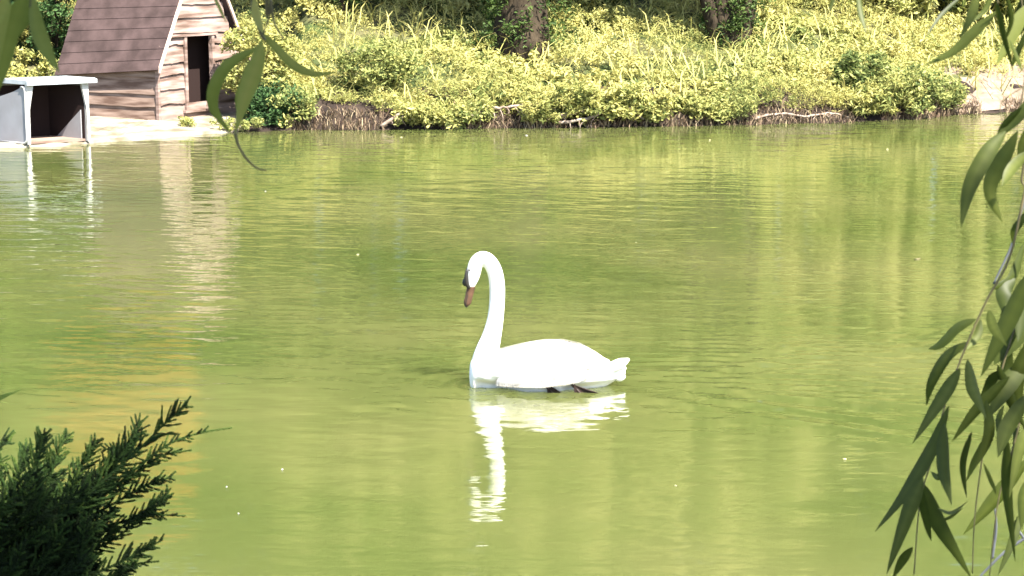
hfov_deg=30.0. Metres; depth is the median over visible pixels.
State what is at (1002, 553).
bare branch
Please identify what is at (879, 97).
undergrowth
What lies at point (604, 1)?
bank shrub
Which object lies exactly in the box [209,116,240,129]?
weed tuft
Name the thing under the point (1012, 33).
willow branch
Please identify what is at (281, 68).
leafy shrub
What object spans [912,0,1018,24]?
tall shrub
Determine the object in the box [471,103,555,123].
tree root
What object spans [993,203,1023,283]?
bare branch
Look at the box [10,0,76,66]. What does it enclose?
leafy shrub
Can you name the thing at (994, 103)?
sand patch
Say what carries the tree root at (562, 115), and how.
on the ground at (306, 20)
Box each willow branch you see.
[0,0,59,87]
[207,0,336,170]
[829,0,834,11]
[856,0,865,30]
[875,163,1023,575]
[924,0,1023,71]
[952,213,1023,575]
[960,82,1023,225]
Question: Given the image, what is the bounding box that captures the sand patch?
[932,64,1023,111]
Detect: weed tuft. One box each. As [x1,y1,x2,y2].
[177,116,196,126]
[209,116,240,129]
[232,116,264,131]
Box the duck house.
[55,0,249,120]
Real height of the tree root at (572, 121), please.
0.407 m
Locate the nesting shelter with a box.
[0,76,96,144]
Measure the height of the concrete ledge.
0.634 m
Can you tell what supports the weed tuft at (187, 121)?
on the concrete ledge
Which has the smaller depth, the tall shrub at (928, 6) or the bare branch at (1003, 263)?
the bare branch at (1003, 263)
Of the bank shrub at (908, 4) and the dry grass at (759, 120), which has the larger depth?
the bank shrub at (908, 4)
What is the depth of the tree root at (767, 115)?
28.78 m
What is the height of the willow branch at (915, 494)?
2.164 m
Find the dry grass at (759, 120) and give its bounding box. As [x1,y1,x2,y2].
[290,91,1023,130]
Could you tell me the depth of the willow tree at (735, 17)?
31.15 m
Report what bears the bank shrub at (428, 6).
on the ground at (306, 20)
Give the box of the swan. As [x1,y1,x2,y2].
[462,251,629,392]
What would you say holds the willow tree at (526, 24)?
on the ground at (306, 20)
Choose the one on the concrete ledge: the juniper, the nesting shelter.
the nesting shelter
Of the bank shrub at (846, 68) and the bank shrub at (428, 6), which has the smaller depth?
the bank shrub at (846, 68)
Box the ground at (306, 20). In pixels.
[6,0,1023,132]
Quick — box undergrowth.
[7,0,1023,129]
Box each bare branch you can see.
[979,508,1023,575]
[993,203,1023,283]
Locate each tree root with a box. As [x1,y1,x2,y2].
[380,111,459,128]
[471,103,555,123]
[547,106,652,124]
[558,107,643,127]
[754,112,853,121]
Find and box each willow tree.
[465,0,577,63]
[697,0,776,49]
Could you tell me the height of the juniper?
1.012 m
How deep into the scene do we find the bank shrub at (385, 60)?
28.60 m
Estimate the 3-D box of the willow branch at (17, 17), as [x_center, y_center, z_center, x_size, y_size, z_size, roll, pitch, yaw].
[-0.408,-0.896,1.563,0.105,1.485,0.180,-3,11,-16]
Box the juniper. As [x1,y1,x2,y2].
[0,389,232,575]
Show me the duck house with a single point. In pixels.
(159, 60)
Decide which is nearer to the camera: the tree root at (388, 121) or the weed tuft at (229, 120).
the weed tuft at (229, 120)
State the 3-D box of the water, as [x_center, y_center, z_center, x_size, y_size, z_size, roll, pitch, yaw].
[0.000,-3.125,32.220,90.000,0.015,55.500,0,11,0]
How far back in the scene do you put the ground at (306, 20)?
30.51 m
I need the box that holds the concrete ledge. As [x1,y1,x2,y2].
[0,112,248,147]
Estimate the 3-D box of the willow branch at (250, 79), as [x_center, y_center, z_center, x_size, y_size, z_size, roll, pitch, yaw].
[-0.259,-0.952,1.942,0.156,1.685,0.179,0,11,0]
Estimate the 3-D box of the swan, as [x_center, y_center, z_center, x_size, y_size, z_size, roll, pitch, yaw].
[0.217,0.242,11.985,0.991,0.956,0.519,4,11,20]
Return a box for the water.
[0,112,1023,575]
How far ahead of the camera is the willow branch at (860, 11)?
2.34 m
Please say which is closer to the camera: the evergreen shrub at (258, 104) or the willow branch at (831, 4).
the willow branch at (831, 4)
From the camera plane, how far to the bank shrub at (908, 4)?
33.66 m
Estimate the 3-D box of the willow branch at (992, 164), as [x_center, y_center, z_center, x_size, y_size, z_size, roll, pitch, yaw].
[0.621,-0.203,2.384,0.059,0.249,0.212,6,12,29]
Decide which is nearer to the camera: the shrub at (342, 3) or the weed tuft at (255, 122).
the weed tuft at (255, 122)
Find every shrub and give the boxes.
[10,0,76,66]
[219,18,310,114]
[240,76,309,126]
[322,0,369,19]
[332,35,423,95]
[375,0,493,9]
[577,0,625,7]
[777,0,919,18]
[826,48,899,90]
[864,0,966,25]
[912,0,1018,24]
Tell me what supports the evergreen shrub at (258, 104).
on the ground at (306, 20)
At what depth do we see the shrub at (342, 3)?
31.95 m

